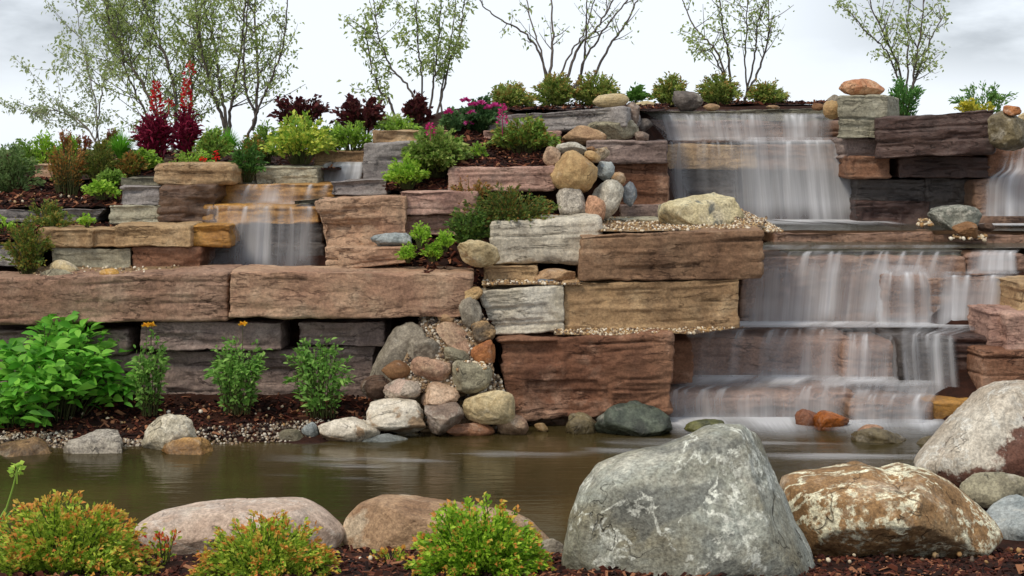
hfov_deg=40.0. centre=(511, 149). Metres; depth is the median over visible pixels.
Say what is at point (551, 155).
rock
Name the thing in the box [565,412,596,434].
rock
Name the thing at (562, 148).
rock
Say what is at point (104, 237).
stone block
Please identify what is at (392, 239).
rock
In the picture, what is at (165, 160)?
stone block
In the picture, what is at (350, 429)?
boulder
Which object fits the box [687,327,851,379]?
stone block
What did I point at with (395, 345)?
boulder
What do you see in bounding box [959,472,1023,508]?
rock
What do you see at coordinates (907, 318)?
waterfall
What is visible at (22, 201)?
gravel
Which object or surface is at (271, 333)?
stone block
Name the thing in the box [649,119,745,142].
stone block
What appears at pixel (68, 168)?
shrub
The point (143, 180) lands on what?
stone block
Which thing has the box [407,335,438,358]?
rock
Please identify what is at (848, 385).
waterfall
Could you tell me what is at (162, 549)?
shrub
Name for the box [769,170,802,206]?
stone block
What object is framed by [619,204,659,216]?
stone block
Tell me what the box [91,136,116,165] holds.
shrub
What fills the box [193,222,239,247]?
stone block
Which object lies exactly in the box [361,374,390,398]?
rock
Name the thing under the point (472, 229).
shrub
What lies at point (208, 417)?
gravel
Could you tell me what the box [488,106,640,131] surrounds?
stone block
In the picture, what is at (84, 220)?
plant
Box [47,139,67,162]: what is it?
shrub
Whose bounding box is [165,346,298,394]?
stone block
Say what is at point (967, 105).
plant
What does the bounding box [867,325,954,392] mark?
waterfall
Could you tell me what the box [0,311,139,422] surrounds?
leafy plant
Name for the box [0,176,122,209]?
mulch
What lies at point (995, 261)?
waterfall
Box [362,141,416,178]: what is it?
stone block
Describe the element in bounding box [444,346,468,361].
rock
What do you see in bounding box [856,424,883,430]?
rock
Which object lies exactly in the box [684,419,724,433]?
rock
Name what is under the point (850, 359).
stone block
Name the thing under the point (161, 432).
boulder
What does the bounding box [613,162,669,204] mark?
stone block
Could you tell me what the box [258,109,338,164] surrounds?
shrub
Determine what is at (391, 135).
stone block
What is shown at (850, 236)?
stone block
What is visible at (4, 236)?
mulch
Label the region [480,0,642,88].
tree
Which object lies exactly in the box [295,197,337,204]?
stone block
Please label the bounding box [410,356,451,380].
rock
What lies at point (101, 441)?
boulder
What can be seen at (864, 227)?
pool water
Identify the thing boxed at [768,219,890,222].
foam
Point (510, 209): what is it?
shrub
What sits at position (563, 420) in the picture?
stone block
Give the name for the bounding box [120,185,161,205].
stone block
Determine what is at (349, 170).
waterfall
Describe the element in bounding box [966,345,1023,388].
stone block
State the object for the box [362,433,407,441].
rock
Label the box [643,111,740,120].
stone block
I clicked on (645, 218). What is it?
stone block
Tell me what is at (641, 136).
rock
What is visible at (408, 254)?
plant
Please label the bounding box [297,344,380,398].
stone block
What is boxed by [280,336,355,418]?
herb plant
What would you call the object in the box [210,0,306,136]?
tree
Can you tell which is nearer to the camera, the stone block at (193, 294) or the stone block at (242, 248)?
the stone block at (193, 294)
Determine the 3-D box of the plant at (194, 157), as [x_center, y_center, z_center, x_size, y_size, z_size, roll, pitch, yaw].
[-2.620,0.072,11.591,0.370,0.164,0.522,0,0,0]
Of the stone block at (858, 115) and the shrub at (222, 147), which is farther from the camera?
the stone block at (858, 115)
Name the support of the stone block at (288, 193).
on the stone block at (276, 213)
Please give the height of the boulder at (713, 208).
0.331 m
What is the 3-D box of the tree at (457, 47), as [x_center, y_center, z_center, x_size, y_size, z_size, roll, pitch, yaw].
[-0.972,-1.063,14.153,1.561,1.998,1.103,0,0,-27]
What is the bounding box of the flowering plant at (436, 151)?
[396,122,473,177]
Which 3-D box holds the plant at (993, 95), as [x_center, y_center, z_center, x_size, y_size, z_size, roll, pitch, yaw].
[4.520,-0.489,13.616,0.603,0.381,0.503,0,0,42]
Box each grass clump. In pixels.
[103,125,136,159]
[220,126,239,154]
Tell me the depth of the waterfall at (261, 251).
10.79 m
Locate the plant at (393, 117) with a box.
[377,111,403,127]
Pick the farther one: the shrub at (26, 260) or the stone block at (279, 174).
the stone block at (279, 174)
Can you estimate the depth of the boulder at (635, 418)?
9.56 m
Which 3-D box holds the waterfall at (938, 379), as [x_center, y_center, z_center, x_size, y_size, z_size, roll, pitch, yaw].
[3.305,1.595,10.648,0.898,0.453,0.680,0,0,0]
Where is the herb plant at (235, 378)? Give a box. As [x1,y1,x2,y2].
[203,321,271,414]
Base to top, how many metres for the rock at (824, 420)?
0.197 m
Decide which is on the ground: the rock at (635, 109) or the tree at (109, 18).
the tree at (109, 18)
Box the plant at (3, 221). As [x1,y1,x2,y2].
[0,214,15,233]
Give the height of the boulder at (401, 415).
0.250 m
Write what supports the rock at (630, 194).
on the gravel at (747, 220)
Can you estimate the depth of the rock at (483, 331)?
9.81 m
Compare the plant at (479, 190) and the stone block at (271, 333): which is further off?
the plant at (479, 190)
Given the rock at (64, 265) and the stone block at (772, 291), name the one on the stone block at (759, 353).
the stone block at (772, 291)
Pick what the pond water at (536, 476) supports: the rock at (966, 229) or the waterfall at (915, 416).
the waterfall at (915, 416)
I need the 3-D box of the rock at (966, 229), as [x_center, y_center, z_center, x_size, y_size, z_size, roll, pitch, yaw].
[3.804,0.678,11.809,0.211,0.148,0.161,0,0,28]
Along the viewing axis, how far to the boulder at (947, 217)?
11.90 m
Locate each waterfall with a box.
[243,207,309,263]
[247,185,310,201]
[323,162,361,181]
[670,114,807,139]
[678,378,842,417]
[747,137,851,219]
[767,252,903,321]
[845,334,867,388]
[857,382,920,426]
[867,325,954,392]
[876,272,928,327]
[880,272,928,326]
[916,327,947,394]
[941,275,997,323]
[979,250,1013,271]
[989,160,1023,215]
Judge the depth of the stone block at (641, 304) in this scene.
10.07 m
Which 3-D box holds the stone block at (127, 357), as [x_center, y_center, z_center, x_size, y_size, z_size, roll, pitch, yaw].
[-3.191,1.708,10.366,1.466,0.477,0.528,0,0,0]
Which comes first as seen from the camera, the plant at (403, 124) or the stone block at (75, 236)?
the stone block at (75, 236)
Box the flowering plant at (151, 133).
[128,80,176,159]
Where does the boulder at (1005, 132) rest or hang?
on the stone block at (958, 134)
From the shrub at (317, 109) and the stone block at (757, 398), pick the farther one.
the shrub at (317, 109)
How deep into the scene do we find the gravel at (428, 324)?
9.79 m
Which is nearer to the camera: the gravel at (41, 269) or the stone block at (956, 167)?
the gravel at (41, 269)
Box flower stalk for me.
[1,460,25,525]
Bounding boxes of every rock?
[40,269,71,275]
[50,260,78,271]
[99,268,118,274]
[161,437,212,454]
[276,429,303,440]
[301,422,318,436]
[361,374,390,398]
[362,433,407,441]
[370,232,411,245]
[381,360,410,380]
[383,378,420,398]
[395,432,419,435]
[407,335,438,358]
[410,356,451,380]
[421,381,459,405]
[424,402,463,434]
[435,322,469,352]
[437,314,454,321]
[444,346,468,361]
[447,422,494,435]
[452,360,492,393]
[457,239,499,267]
[459,297,481,327]
[465,286,482,299]
[471,320,495,343]
[471,340,494,363]
[497,414,528,434]
[534,268,575,281]
[534,423,547,431]
[535,279,553,284]
[539,538,563,553]
[543,146,560,165]
[556,142,586,154]
[556,188,585,214]
[562,125,606,145]
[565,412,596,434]
[584,150,600,162]
[585,195,605,219]
[587,120,638,139]
[592,179,623,220]
[593,93,628,107]
[594,147,609,159]
[597,161,614,180]
[611,172,625,183]
[623,181,636,206]
[626,102,639,124]
[635,131,648,140]
[636,101,654,110]
[639,118,652,131]
[672,91,702,110]
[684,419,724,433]
[703,103,719,110]
[766,105,779,108]
[795,409,816,428]
[812,103,822,110]
[813,410,848,430]
[823,100,837,118]
[827,94,837,100]
[851,427,907,443]
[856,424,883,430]
[917,436,930,443]
[952,221,977,238]
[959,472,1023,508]
[978,223,994,232]
[986,494,1023,540]
[1003,105,1021,115]
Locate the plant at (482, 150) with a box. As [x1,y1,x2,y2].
[470,141,488,158]
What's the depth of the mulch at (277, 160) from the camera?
12.41 m
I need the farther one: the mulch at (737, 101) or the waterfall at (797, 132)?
the mulch at (737, 101)
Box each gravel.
[0,188,111,203]
[0,416,384,448]
[32,265,192,275]
[50,404,337,429]
[159,547,1021,563]
[373,313,504,431]
[456,360,486,371]
[482,278,582,285]
[554,326,745,335]
[599,209,783,232]
[916,218,987,241]
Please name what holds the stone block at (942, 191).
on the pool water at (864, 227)
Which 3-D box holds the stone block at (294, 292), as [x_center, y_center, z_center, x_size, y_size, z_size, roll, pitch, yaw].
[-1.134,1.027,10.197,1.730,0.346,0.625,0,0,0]
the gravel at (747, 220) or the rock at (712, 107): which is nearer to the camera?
the gravel at (747, 220)
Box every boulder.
[0,436,51,456]
[63,429,122,453]
[134,497,344,554]
[141,413,196,449]
[318,417,380,441]
[342,494,548,552]
[366,398,425,433]
[370,322,425,380]
[462,390,514,424]
[550,150,597,192]
[561,423,814,575]
[594,400,672,436]
[658,192,743,225]
[780,461,1002,558]
[839,79,884,95]
[914,380,1023,487]
[927,205,981,230]
[987,111,1023,150]
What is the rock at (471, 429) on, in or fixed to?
on the pond water at (536, 476)
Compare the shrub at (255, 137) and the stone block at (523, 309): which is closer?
the stone block at (523, 309)
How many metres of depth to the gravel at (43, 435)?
9.39 m
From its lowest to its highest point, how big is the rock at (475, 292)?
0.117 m
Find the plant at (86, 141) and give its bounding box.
[75,133,92,153]
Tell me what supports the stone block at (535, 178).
on the stone block at (432, 202)
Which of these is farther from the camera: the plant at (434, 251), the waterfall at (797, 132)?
the waterfall at (797, 132)
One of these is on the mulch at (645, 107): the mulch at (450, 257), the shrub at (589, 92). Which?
the shrub at (589, 92)
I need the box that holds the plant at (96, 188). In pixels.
[81,177,121,199]
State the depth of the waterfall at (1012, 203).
12.63 m
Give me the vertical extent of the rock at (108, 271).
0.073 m
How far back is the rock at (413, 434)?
9.56 m
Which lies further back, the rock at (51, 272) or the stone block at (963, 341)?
the stone block at (963, 341)
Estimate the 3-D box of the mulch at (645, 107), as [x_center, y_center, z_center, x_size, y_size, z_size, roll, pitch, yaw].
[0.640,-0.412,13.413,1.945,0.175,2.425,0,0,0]
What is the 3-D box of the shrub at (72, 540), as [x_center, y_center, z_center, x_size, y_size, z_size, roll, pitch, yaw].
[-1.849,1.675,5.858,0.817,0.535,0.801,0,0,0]
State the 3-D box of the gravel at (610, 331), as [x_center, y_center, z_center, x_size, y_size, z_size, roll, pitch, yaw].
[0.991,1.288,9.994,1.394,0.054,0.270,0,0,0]
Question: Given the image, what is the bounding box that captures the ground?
[0,104,1023,572]
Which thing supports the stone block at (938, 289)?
on the ground
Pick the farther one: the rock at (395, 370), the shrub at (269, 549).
the rock at (395, 370)
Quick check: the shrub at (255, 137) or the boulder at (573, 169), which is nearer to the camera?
the boulder at (573, 169)
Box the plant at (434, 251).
[418,240,443,261]
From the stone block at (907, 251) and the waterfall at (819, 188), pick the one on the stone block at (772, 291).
the stone block at (907, 251)
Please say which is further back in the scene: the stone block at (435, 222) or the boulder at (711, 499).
the stone block at (435, 222)
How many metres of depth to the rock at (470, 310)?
9.86 m
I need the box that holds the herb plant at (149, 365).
[125,321,172,415]
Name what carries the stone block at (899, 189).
on the stone block at (902, 212)
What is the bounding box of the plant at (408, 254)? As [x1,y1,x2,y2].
[394,241,416,262]
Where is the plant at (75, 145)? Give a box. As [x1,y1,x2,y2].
[59,135,82,159]
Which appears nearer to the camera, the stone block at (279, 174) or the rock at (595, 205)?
the rock at (595, 205)
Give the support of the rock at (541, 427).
on the pond water at (536, 476)
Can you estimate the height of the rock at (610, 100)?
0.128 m
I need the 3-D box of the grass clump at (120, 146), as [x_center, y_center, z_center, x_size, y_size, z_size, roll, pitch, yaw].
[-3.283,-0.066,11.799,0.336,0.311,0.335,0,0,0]
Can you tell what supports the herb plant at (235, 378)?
on the mulch at (349, 406)
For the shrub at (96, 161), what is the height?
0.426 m
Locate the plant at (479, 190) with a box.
[447,175,494,204]
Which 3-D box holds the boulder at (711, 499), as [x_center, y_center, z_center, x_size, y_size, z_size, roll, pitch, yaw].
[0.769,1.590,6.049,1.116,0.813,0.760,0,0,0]
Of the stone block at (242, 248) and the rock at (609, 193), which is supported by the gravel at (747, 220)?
the rock at (609, 193)
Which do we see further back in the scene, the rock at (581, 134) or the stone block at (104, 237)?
the rock at (581, 134)
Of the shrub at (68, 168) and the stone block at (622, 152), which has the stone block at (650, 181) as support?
the stone block at (622, 152)
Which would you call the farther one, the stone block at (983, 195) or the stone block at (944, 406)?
the stone block at (983, 195)
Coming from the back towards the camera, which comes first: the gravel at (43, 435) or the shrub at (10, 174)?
the shrub at (10, 174)
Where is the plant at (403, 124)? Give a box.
[372,115,424,130]
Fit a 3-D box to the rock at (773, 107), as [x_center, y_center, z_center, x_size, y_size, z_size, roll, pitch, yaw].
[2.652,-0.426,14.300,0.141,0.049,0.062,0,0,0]
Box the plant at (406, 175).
[380,151,430,188]
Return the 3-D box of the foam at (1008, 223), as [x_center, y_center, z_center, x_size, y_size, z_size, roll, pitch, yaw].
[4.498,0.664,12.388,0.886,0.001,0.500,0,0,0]
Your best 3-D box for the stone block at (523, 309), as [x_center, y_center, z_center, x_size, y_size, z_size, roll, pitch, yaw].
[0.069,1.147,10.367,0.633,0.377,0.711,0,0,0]
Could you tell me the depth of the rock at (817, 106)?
13.87 m
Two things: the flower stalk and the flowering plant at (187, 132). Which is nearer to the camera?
the flower stalk
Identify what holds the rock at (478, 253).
on the stone block at (294, 292)
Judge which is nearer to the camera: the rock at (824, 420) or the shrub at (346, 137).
the rock at (824, 420)
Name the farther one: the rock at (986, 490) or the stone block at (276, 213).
the stone block at (276, 213)
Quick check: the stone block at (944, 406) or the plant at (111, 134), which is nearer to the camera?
the stone block at (944, 406)
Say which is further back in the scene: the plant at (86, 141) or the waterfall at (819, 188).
the waterfall at (819, 188)
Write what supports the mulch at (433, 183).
on the stone block at (432, 202)
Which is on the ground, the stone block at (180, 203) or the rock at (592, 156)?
the stone block at (180, 203)
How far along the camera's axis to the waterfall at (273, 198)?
11.15 m
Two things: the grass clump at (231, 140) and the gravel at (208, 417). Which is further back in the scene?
the grass clump at (231, 140)
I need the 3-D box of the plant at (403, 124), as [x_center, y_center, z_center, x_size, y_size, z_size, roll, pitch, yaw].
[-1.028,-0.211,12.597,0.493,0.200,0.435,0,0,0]
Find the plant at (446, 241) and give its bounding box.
[436,229,456,251]
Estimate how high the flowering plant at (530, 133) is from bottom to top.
0.438 m
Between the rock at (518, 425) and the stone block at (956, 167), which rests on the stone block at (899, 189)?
the stone block at (956, 167)
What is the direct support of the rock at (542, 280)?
on the stone block at (523, 309)
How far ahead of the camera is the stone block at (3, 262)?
10.63 m
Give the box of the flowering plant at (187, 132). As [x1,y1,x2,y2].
[170,60,203,156]
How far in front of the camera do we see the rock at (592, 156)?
11.06 m
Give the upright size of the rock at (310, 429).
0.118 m
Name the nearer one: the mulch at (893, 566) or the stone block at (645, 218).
the mulch at (893, 566)
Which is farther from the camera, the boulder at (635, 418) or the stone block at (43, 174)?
the stone block at (43, 174)
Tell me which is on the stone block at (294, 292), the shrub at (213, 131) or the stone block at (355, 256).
the stone block at (355, 256)
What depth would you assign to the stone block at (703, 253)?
10.06 m
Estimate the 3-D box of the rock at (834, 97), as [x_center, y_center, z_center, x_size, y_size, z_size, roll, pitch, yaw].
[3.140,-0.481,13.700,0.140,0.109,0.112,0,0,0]
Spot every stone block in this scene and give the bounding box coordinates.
[0,206,110,222]
[0,242,44,265]
[0,264,242,324]
[0,324,140,355]
[0,351,168,394]
[34,163,52,176]
[37,224,105,247]
[52,247,132,267]
[92,227,120,247]
[108,205,159,224]
[114,221,202,246]
[115,158,172,167]
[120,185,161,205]
[121,176,158,185]
[132,246,214,266]
[140,317,290,350]
[154,162,243,185]
[157,183,226,222]
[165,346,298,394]
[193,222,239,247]
[202,202,321,224]
[215,244,272,253]
[221,181,345,204]
[229,264,473,319]
[235,223,324,244]
[244,164,266,183]
[256,165,324,183]
[272,243,326,255]
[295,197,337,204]
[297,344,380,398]
[298,318,391,346]
[313,150,363,165]
[314,194,412,266]
[315,165,362,178]
[331,178,390,195]
[338,245,411,267]
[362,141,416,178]
[372,130,447,142]
[400,189,479,214]
[406,214,456,235]
[447,165,555,191]
[479,284,564,334]
[483,130,561,138]
[483,263,537,287]
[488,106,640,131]
[489,212,602,264]
[495,328,674,421]
[527,416,596,424]
[555,106,601,111]
[561,273,739,329]
[574,226,764,280]
[586,139,667,164]
[606,216,657,220]
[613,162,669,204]
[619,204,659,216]
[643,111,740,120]
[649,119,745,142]
[667,143,756,169]
[668,379,854,416]
[670,334,693,384]
[674,168,754,203]
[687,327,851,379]
[738,247,965,328]
[739,109,833,121]
[742,120,838,143]
[750,143,836,170]
[763,226,933,244]
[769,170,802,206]
[779,247,873,255]
[828,138,875,158]
[834,155,891,178]
[837,94,899,138]
[837,330,893,387]
[838,387,933,422]
[844,199,929,226]
[849,177,924,200]
[860,246,961,255]
[874,110,995,158]
[889,156,990,178]
[905,177,979,226]
[916,392,967,419]
[918,229,1023,248]
[926,275,1011,318]
[939,331,986,369]
[947,247,1023,274]
[963,148,1023,176]
[964,176,1023,226]
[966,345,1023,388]
[967,304,1002,346]
[976,304,1023,349]
[995,275,1023,309]
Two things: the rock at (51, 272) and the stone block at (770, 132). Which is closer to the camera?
the rock at (51, 272)
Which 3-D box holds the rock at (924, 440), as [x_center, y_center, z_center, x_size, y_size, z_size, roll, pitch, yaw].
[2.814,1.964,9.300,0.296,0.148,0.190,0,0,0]
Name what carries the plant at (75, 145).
on the mulch at (277, 160)
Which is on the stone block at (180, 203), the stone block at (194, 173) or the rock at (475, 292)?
the stone block at (194, 173)
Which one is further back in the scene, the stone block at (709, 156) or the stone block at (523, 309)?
the stone block at (709, 156)
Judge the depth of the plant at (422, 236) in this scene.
10.24 m
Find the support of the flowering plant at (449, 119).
on the ground
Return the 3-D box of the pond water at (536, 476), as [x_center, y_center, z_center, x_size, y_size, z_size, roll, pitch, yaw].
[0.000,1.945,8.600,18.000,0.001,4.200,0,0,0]
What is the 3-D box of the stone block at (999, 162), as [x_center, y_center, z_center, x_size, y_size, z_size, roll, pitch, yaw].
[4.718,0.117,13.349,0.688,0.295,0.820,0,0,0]
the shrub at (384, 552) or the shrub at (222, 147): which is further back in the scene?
the shrub at (222, 147)
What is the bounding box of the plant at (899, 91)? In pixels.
[888,74,926,115]
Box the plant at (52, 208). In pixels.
[25,198,68,226]
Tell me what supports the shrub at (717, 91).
on the ground
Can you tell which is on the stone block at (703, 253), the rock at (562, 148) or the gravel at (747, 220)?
the gravel at (747, 220)
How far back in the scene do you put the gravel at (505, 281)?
10.08 m
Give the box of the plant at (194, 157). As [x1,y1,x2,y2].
[168,149,214,162]
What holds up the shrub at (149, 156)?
on the stone block at (143, 180)
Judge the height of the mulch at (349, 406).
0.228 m
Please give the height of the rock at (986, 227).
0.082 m
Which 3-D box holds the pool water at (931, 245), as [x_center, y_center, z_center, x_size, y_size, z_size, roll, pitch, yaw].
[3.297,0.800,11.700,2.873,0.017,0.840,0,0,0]
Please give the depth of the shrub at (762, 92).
15.33 m
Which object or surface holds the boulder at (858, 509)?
on the ground
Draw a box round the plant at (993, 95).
[948,81,1018,112]
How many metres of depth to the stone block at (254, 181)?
11.54 m
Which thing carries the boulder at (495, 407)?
on the rock at (518, 425)
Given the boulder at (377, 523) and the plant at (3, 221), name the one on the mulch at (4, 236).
the plant at (3, 221)
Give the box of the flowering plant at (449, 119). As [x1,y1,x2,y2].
[437,106,463,135]
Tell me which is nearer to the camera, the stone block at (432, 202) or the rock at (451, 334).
the rock at (451, 334)
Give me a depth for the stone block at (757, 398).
10.21 m
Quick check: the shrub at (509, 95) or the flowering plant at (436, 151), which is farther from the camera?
the shrub at (509, 95)
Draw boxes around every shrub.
[0,140,45,192]
[0,213,55,273]
[0,489,163,575]
[15,137,39,170]
[44,139,89,195]
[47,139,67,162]
[50,153,85,186]
[80,137,121,182]
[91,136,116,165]
[96,167,126,186]
[114,148,150,176]
[134,147,163,170]
[140,527,182,566]
[186,509,342,575]
[192,127,234,161]
[197,126,224,153]
[237,134,270,161]
[250,119,278,163]
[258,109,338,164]
[267,94,332,124]
[321,119,341,150]
[329,93,387,138]
[329,116,372,150]
[367,544,412,562]
[401,89,435,125]
[403,491,556,575]
[441,206,493,243]
[450,180,566,227]
[488,80,536,106]
[529,71,581,106]
[571,70,622,105]
[646,71,689,106]
[694,70,744,104]
[745,77,790,103]
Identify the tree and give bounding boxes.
[0,0,146,143]
[21,0,245,151]
[140,0,291,134]
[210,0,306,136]
[337,0,477,115]
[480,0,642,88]
[671,0,793,104]
[828,0,952,99]
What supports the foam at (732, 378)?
on the waterfall at (827, 384)
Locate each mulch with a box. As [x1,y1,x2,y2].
[0,149,340,179]
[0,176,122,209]
[0,222,116,239]
[0,392,383,443]
[0,542,1023,575]
[382,168,459,190]
[389,213,559,339]
[447,130,566,168]
[506,102,670,112]
[660,98,826,105]
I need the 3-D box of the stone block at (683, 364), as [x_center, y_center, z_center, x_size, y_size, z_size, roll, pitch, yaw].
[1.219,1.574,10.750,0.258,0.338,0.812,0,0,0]
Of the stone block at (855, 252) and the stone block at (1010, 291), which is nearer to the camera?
the stone block at (1010, 291)
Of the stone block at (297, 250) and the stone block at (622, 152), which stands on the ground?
the stone block at (297, 250)
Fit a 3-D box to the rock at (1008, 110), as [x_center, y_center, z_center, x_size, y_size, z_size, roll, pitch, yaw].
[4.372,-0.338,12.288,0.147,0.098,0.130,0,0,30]
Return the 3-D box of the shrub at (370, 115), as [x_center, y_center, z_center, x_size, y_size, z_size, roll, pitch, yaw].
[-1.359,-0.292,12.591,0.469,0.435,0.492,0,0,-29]
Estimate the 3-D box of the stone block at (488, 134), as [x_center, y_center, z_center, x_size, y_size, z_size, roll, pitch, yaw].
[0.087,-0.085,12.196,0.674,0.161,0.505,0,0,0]
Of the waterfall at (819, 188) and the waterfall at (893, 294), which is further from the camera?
the waterfall at (819, 188)
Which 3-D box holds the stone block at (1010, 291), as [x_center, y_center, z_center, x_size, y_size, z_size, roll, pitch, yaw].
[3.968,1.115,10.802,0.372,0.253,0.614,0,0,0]
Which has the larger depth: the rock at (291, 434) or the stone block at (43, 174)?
the stone block at (43, 174)
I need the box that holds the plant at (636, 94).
[624,81,653,102]
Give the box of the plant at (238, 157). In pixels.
[228,139,268,182]
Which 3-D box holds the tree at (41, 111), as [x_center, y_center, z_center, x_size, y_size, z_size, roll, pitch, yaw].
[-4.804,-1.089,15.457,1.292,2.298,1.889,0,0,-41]
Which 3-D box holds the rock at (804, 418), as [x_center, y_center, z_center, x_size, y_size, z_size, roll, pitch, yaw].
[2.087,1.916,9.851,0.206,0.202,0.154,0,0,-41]
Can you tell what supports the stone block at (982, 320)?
on the stone block at (987, 364)
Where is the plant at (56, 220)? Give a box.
[34,209,78,226]
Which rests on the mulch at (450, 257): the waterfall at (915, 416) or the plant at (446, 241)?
the plant at (446, 241)
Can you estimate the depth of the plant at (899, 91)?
13.85 m
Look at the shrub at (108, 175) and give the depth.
11.25 m
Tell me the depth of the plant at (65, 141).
11.99 m
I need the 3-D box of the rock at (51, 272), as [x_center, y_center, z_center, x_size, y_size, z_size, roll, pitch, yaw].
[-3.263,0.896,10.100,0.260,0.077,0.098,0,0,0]
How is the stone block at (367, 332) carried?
on the stone block at (362, 361)
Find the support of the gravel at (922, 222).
on the stone block at (997, 236)
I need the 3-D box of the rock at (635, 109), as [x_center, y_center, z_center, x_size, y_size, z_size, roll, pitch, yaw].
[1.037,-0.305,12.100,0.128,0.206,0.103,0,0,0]
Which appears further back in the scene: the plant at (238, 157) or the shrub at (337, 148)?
the shrub at (337, 148)
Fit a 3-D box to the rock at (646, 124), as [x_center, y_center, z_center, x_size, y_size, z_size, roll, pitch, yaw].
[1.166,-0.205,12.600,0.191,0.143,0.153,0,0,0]
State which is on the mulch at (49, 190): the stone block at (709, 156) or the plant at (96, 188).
the plant at (96, 188)
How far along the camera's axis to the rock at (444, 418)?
9.48 m
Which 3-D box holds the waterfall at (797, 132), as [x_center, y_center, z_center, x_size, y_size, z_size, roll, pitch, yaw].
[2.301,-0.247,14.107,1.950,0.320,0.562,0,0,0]
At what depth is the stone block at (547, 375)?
9.85 m
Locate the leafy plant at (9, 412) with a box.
[0,374,59,428]
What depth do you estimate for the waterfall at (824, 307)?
11.06 m
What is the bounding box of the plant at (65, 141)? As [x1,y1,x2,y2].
[59,128,71,160]
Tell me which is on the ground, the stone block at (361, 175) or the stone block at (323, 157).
the stone block at (361, 175)
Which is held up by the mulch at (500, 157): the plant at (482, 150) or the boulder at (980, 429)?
the plant at (482, 150)
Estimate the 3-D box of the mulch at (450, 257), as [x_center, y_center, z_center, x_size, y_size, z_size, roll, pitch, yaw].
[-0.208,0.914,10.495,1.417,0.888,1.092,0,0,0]
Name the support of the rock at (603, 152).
on the rock at (606, 170)
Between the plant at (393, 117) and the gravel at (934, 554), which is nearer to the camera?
the gravel at (934, 554)
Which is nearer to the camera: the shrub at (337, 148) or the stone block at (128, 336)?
the stone block at (128, 336)
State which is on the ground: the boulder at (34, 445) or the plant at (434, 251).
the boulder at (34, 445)
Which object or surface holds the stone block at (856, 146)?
on the stone block at (859, 167)
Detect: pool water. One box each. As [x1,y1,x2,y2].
[763,241,1023,249]
[772,221,1023,230]
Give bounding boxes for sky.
[0,0,1023,149]
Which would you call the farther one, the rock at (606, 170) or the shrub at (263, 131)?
the shrub at (263, 131)
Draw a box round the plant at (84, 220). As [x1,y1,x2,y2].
[76,212,95,227]
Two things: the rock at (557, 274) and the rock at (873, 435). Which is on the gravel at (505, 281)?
the rock at (557, 274)
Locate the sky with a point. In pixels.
(820, 49)
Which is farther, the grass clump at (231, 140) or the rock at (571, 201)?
the grass clump at (231, 140)
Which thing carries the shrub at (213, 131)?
on the mulch at (277, 160)
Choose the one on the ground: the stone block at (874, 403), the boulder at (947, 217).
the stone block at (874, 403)
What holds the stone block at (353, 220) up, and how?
on the ground
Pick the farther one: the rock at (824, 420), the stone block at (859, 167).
the stone block at (859, 167)
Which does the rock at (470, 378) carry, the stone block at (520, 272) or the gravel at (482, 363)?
the gravel at (482, 363)
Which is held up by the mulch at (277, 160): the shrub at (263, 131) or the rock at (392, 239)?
the shrub at (263, 131)
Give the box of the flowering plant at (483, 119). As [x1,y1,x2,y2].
[456,92,507,132]
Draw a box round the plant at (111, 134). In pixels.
[106,128,118,155]
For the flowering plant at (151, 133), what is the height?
0.728 m
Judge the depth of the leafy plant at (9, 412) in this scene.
9.54 m
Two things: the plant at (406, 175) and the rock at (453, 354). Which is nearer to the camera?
the rock at (453, 354)
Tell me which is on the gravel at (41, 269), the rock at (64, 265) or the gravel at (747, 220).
the rock at (64, 265)
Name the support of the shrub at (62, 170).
on the mulch at (49, 190)
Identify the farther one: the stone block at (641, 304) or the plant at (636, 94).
the plant at (636, 94)
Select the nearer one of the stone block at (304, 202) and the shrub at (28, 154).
the stone block at (304, 202)
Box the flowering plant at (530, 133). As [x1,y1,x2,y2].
[485,103,561,154]
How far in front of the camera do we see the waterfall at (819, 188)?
13.32 m
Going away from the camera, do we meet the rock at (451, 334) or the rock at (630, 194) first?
the rock at (451, 334)
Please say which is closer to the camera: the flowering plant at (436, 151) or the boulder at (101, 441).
the boulder at (101, 441)
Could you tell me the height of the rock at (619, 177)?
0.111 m
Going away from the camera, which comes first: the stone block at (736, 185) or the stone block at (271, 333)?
the stone block at (271, 333)
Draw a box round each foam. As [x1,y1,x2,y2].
[670,417,940,429]
[692,375,933,382]
[740,321,964,326]
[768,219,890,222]
[992,223,1023,224]
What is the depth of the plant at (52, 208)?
10.85 m
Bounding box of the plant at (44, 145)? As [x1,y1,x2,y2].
[30,129,56,163]
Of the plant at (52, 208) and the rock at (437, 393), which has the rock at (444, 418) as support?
the rock at (437, 393)
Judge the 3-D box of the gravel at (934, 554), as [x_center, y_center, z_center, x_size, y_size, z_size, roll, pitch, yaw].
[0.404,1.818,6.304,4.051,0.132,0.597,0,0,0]
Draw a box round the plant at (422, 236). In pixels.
[409,220,431,247]
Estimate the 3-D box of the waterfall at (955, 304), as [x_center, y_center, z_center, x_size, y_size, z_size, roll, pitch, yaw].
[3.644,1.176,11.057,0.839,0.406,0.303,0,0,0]
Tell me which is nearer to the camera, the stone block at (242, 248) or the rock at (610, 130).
the stone block at (242, 248)
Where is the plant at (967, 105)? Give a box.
[953,97,994,111]
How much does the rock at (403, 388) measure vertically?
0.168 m
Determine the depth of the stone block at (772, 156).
13.51 m
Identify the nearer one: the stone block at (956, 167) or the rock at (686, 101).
the stone block at (956, 167)
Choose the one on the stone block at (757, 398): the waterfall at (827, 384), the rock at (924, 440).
the waterfall at (827, 384)
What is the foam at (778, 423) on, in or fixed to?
on the pond water at (536, 476)
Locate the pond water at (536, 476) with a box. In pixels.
[0,420,940,547]
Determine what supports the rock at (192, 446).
on the ground

